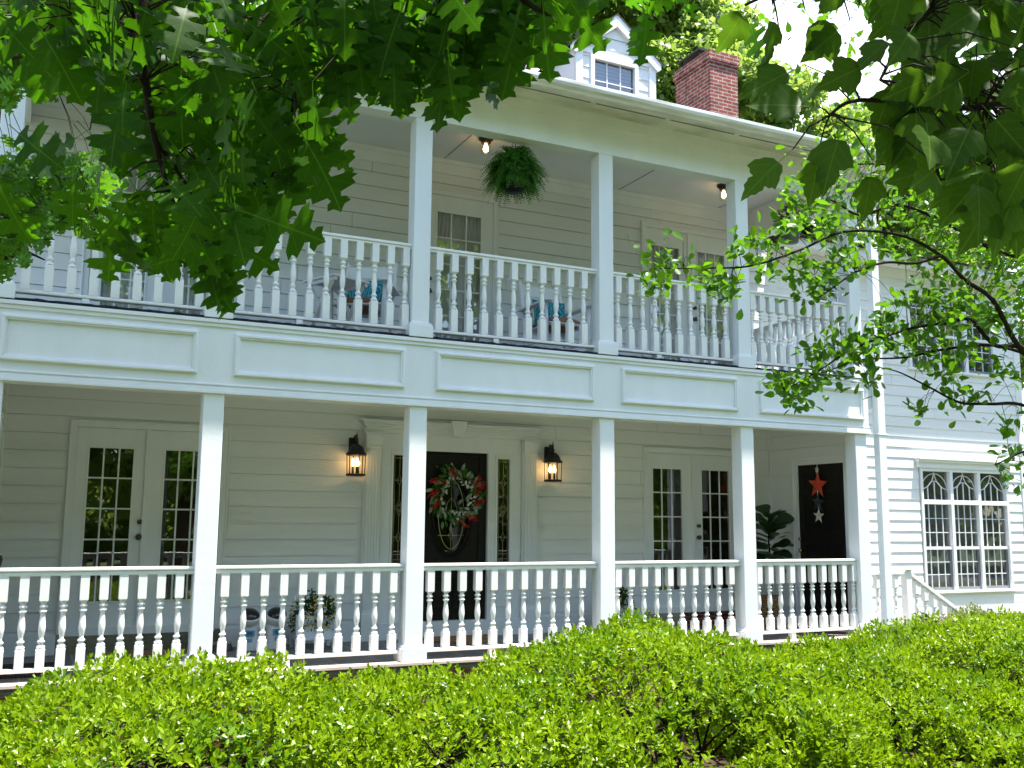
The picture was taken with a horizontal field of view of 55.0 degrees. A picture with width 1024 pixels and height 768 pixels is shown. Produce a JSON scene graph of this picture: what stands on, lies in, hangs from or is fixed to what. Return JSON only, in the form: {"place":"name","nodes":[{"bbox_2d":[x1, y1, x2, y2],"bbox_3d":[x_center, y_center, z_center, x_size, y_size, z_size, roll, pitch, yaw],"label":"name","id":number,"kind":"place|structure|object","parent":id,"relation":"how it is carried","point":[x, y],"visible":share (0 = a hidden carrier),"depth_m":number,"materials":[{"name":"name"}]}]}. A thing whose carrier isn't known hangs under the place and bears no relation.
{"place":"outdoors","nodes":[
{"label":"outdoors","id":0,"kind":"place"},
{"bbox_2d":[0,662,54,678],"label":"door mat","id":1,"kind":"object","parent":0,"point":[25,665],"depth_m":8.47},
{"bbox_2d":[105,648,187,658],"bbox_3d":[-3.642,2.697,9.819,0.840,0.016,0.500,4,-9,-26],"label":"door mat","id":2,"kind":"object","parent":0,"point":[146,653],"depth_m":9.84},
{"bbox_2d":[212,641,232,651],"bbox_3d":[-3.016,2.720,10.178,0.250,0.080,0.250,4,-9,-26],"label":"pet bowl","id":3,"kind":"object","parent":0,"point":[229,647],"visible":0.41,"depth_m":10.11,"materials":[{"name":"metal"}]},
{"bbox_2d":[54,612,1003,654],"bbox_3d":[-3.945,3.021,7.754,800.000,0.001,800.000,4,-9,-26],"label":"lawn","id":4,"kind":"structure","parent":0,"point":[109,641],"depth_m":15.86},
{"bbox_2d":[0,0,994,319],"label":"oak tree","id":5,"kind":"object","parent":4,"relation":"on","point":[238,92],"visible":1,"depth_m":2.51,"materials":[{"name":"green plant"}]},
{"bbox_2d":[0,1,1023,757],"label":"house","id":6,"kind":"structure","parent":4,"relation":"on","point":[172,457],"depth_m":11.19,"materials":[{"name":"white"}]},
{"bbox_2d":[0,383,8,488],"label":"column","id":7,"kind":"structure","parent":6,"relation":"in","point":[3,417],"depth_m":9.30,"materials":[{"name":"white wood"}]},
{"bbox_2d":[55,419,230,636],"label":"french door","id":8,"kind":"structure","parent":6,"relation":"in","point":[130,490],"depth_m":10.35,"materials":[{"name":"white wood"}]},
{"bbox_2d":[79,129,237,317],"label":"french door","id":9,"kind":"structure","parent":6,"relation":"in","point":[126,280],"depth_m":10.56,"materials":[{"name":"white wood"}]},
{"bbox_2d":[239,608,259,651],"bbox_3d":[-2.730,2.547,10.200,0.224,0.434,0.230,4,-9,-26],"label":"pet feeder","id":10,"kind":"object","parent":6,"relation":"on","point":[252,617],"visible":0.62,"depth_m":10.15,"materials":[{"name":"white plastic"}]},
{"bbox_2d":[266,607,287,649],"bbox_3d":[-2.483,2.569,10.341,0.224,0.434,0.230,4,-9,-26],"label":"pet feeder","id":11,"kind":"object","parent":6,"relation":"on","point":[272,619],"visible":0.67,"depth_m":10.27,"materials":[{"name":"white plastic"}]},
{"bbox_2d":[287,589,340,649],"bbox_3d":[-2.111,2.498,10.506,0.590,0.630,0.394,4,-9,-26],"label":"flower planter","id":12,"kind":"object","parent":6,"relation":"on","point":[310,626],"visible":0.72,"depth_m":10.44,"materials":[{"name":"plant"}]},
{"bbox_2d":[303,273,369,329],"bbox_3d":[-1.821,-0.735,10.133,0.498,0.664,0.485,-6,-10,40],"label":"folding table","id":13,"kind":"object","parent":6,"relation":"on","point":[334,282],"visible":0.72,"depth_m":10.12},
{"bbox_2d":[346,433,366,475],"bbox_3d":[-1.776,0.792,11.200,0.244,0.512,0.257,4,-9,-26],"label":"wall lantern","id":14,"kind":"object","parent":6,"relation":"attached to","point":[356,448],"depth_m":11.15,"materials":[{"name":"black metal"}]},
{"bbox_2d":[329,262,400,332],"bbox_3d":[-1.609,-0.884,10.754,0.708,1.086,1.162,0,-8,4],"label":"rocking chair","id":15,"kind":"object","parent":6,"relation":"on","point":[381,274],"visible":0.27,"depth_m":10.88,"materials":[{"name":"white wood"}]},
{"bbox_2d":[346,297,379,314],"bbox_3d":[-1.618,-0.843,10.631,0.460,0.150,0.440,0,-8,4],"label":"seat pad","id":16,"kind":"object","parent":15,"relation":"on","point":[365,310],"visible":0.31,"depth_m":10.46,"materials":[{"name":"brown fabric"}]},
{"bbox_2d":[347,280,382,301],"bbox_3d":[-1.604,-0.986,10.833,0.460,0.349,0.184,0,-8,4],"label":"pillow","id":17,"kind":"object","parent":16,"relation":"on","point":[367,291],"visible":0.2,"depth_m":10.77,"materials":[{"name":"teal fabric"}]},
{"bbox_2d":[422,634,487,642],"bbox_3d":[-0.571,2.920,11.236,0.900,0.020,0.600,4,-9,-26],"label":"door mat","id":18,"kind":"object","parent":6,"relation":"on","point":[453,639],"depth_m":11.21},
{"bbox_2d":[423,451,486,619],"bbox_3d":[-0.727,1.759,11.759,0.916,2.065,0.032,4,-9,-26],"label":"front door","id":19,"kind":"structure","parent":6,"relation":"in","point":[461,545],"depth_m":11.78,"materials":[{"name":"black wood"}]},
{"bbox_2d":[425,463,486,531],"bbox_3d":[-0.672,1.354,11.715,0.786,0.826,0.223,4,-9,-26],"label":"door wreath","id":20,"kind":"object","parent":19,"relation":"hanging from","point":[453,476],"depth_m":11.71,"materials":[{"name":"green plant"}]},
{"bbox_2d":[429,187,499,341],"bbox_3d":[-0.677,-1.269,12.198,1.085,2.295,0.184,4,-9,-26],"label":"glazed door","id":21,"kind":"structure","parent":6,"relation":"in","point":[462,221],"depth_m":12.31,"materials":[{"name":"white wood"}]},
{"bbox_2d":[478,137,492,155],"bbox_3d":[-0.307,-2.798,11.569,0.180,0.215,0.180,4,-9,-26],"label":"ceiling light","id":22,"kind":"object","parent":6,"relation":"attached to","point":[485,142],"visible":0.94,"depth_m":11.54,"materials":[{"name":"white glass"}]},
{"bbox_2d":[479,144,548,205],"bbox_3d":[0.021,-2.500,10.773,0.804,1.020,0.801,4,-9,-26],"label":"hanging fern","id":23,"kind":"object","parent":6,"relation":"hanging from","point":[512,171],"visible":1,"depth_m":10.64,"materials":[{"name":"green plant"}]},
{"bbox_2d":[543,443,562,481],"bbox_3d":[0.509,0.965,12.295,0.244,0.512,0.257,4,-9,-26],"label":"wall lantern","id":24,"kind":"object","parent":6,"relation":"attached to","point":[551,456],"depth_m":12.24,"materials":[{"name":"black metal"}]},
{"bbox_2d":[517,280,590,350],"bbox_3d":[0.479,-0.736,11.681,0.708,1.086,1.161,5,-9,-28],"label":"rocking chair","id":25,"kind":"object","parent":6,"relation":"on","point":[548,294],"visible":0.32,"depth_m":11.72,"materials":[{"name":"white wood"}]},
{"bbox_2d":[532,317,579,332],"bbox_3d":[0.533,-0.692,11.571,0.475,0.150,0.456,4,-9,-26],"label":"seat pad","id":26,"kind":"object","parent":25,"relation":"on","point":[563,320],"visible":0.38,"depth_m":11.43,"materials":[{"name":"brown fabric"}]},
{"bbox_2d":[531,299,565,324],"bbox_3d":[0.450,-0.839,11.752,0.462,0.320,0.184,4,-9,-26],"label":"pillow","id":27,"kind":"object","parent":26,"relation":"on","point":[561,310],"visible":0.4,"depth_m":11.69,"materials":[{"name":"teal fabric"}]},
{"bbox_2d":[615,586,636,625],"bbox_3d":[1.261,2.751,12.127,0.597,0.637,0.383,4,-9,-26],"label":"flower planter","id":28,"kind":"object","parent":6,"relation":"on","point":[623,596],"visible":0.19,"depth_m":12.07,"materials":[{"name":"plant"}]},
{"bbox_2d":[636,220,728,363],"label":"french door","id":29,"kind":"structure","parent":6,"relation":"in","point":[711,246],"depth_m":13.71,"materials":[{"name":"white wood"}]},
{"bbox_2d":[639,446,734,613],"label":"french door","id":30,"kind":"structure","parent":6,"relation":"in","point":[687,498],"depth_m":13.38,"materials":[{"name":"white wood"}]},
{"bbox_2d":[717,183,725,200],"bbox_3d":[2.829,-2.552,13.127,0.180,0.215,0.180,4,-9,-26],"label":"ceiling light","id":31,"kind":"object","parent":6,"relation":"attached to","point":[721,187],"visible":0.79,"depth_m":13.10,"materials":[{"name":"white glass"}]},
{"bbox_2d":[755,504,793,628],"bbox_3d":[3.409,2.390,12.950,0.601,1.614,0.619,-3,-9,25],"label":"fiddle leaf fig","id":32,"kind":"object","parent":6,"relation":"on","point":[771,525],"visible":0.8,"depth_m":12.94,"materials":[{"name":"plant"}]},
{"bbox_2d":[772,203,806,244],"bbox_3d":[3.534,-2.259,12.530,0.481,0.951,0.454,4,-9,-26],"label":"hanging basket","id":33,"kind":"object","parent":6,"relation":"hanging from","point":[793,240],"visible":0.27,"depth_m":12.41,"materials":[{"name":"green plant"}]},
{"bbox_2d":[767,430,850,625],"bbox_3d":[3.975,1.830,13.178,0.115,2.800,1.523,4,-9,-26],"label":"side door","id":34,"kind":"structure","parent":6,"relation":"in","point":[828,538],"depth_m":12.98,"materials":[{"name":"black wood"}]},
{"bbox_2d":[808,467,826,521],"bbox_3d":[4.054,1.446,13.034,0.060,0.779,0.351,4,-9,-26],"label":"star hanging","id":35,"kind":"object","parent":34,"relation":"hanging from","point":[817,483],"visible":1,"depth_m":13.02},
{"bbox_2d":[797,274,839,329],"bbox_3d":[4.794,-1.203,15.156,0.770,0.810,0.550,4,-9,-26],"label":"window","id":36,"kind":"structure","parent":6,"relation":"in","point":[835,298],"depth_m":15.44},
{"bbox_2d":[885,290,998,377],"bbox_3d":[7.050,-0.764,16.201,2.030,1.270,0.550,4,-9,-26],"label":"window","id":37,"kind":"structure","parent":6,"relation":"in","point":[980,368],"depth_m":16.35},
{"bbox_2d":[910,457,1016,593],"bbox_3d":[7.140,2.275,15.798,2.190,2.080,0.610,4,-9,-26],"label":"window","id":38,"kind":"structure","parent":6,"relation":"in","point":[965,513],"depth_m":15.93,"materials":[{"name":"white wood"}]},
{"bbox_2d":[22,684,1020,767],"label":"planting bed","id":39,"kind":"object","parent":4,"relation":"on","point":[720,760],"depth_m":8.18,"materials":[{"name":"brown soil"}]},
{"bbox_2d":[0,0,127,283],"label":"young oak tree","id":40,"kind":"object","parent":39,"relation":"on","point":[19,180],"visible":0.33,"depth_m":5.58,"materials":[{"name":"green plant"}]},
{"bbox_2d":[0,646,431,767],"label":"holly shrub","id":41,"kind":"object","parent":39,"relation":"on","point":[146,741],"visible":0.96,"depth_m":5.78,"materials":[{"name":"green plant"}]},
{"bbox_2d":[263,660,649,767],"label":"holly shrub","id":42,"kind":"object","parent":39,"relation":"on","point":[392,691],"visible":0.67,"depth_m":6.30,"materials":[{"name":"green plant"}]},
{"bbox_2d":[430,605,897,767],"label":"holly shrub","id":43,"kind":"object","parent":39,"relation":"on","point":[584,649],"visible":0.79,"depth_m":6.84,"materials":[{"name":"green plant"}]},
{"bbox_2d":[660,630,1023,767],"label":"holly shrub","id":44,"kind":"object","parent":39,"relation":"on","point":[864,659],"visible":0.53,"depth_m":7.70,"materials":[{"name":"green plant"}]},
{"bbox_2d":[812,604,1023,766],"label":"holly shrub","id":45,"kind":"object","parent":39,"relation":"on","point":[947,632],"visible":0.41,"depth_m":9.15,"materials":[{"name":"green plant"}]},
{"bbox_2d":[900,612,941,665],"bbox_3d":[4.837,3.155,11.488,0.530,0.961,0.589,4,-9,-26],"label":"upright bush","id":46,"kind":"object","parent":39,"relation":"on","point":[926,615],"visible":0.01,"depth_m":11.50,"materials":[{"name":"green plant"}]},
{"bbox_2d":[944,612,1023,707],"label":"holly shrub","id":47,"kind":"object","parent":39,"relation":"on","point":[1015,673],"visible":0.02,"depth_m":10.68,"materials":[{"name":"green plant"}]},
{"bbox_2d":[523,28,664,72],"bbox_3d":[-0.399,-6.492,33.456,10.970,26.066,11.254,4,-9,-26],"label":"broadleaf tree","id":48,"kind":"object","parent":4,"relation":"on","point":[576,33],"depth_m":31.22,"materials":[{"name":"green plant"}]},
{"bbox_2d":[561,0,792,126],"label":"broadleaf tree","id":49,"kind":"object","parent":4,"relation":"on","point":[682,31],"visible":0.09,"depth_m":35.20,"materials":[{"name":"green plant"}]},
{"bbox_2d":[747,64,892,250],"bbox_3d":[10.692,-2.693,38.755,8.626,20.204,8.706,-2,-8,19],"label":"broadleaf tree","id":50,"kind":"object","parent":4,"relation":"on","point":[800,88],"visible":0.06,"depth_m":38.25,"materials":[{"name":"green plant"}]},
{"bbox_2d":[626,0,1023,496],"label":"crape myrtle","id":51,"kind":"object","parent":4,"relation":"on","point":[937,316],"visible":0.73,"depth_m":4.18,"materials":[{"name":"green plant"}]},
{"bbox_2d":[716,0,1023,258],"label":"maple tree","id":52,"kind":"object","parent":4,"relation":"on","point":[925,129],"visible":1,"depth_m":2.10,"materials":[{"name":"green plant"}]},
{"bbox_2d":[804,96,981,292],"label":"broadleaf tree","id":53,"kind":"object","parent":4,"relation":"on","point":[896,226],"visible":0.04,"depth_m":40.42,"materials":[{"name":"green plant"}]},
{"bbox_2d":[879,209,1023,394],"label":"broadleaf tree","id":54,"kind":"object","parent":4,"relation":"on","point":[1021,340],"visible":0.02,"depth_m":42.30,"materials":[{"name":"green plant"}]},
{"bbox_2d":[938,602,1012,669],"bbox_3d":[6.052,3.356,12.796,1.228,0.997,1.605,-6,-10,40],"label":"variegated bush","id":55,"kind":"object","parent":4,"relation":"on","point":[976,609],"visible":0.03,"depth_m":12.87,"materials":[{"name":"green plant"}]},
{"bbox_2d":[525,0,1023,416],"label":"sky","id":56,"kind":"structure","parent":0,"point":[786,51],"materials":[{"name":"white"}]}
]}

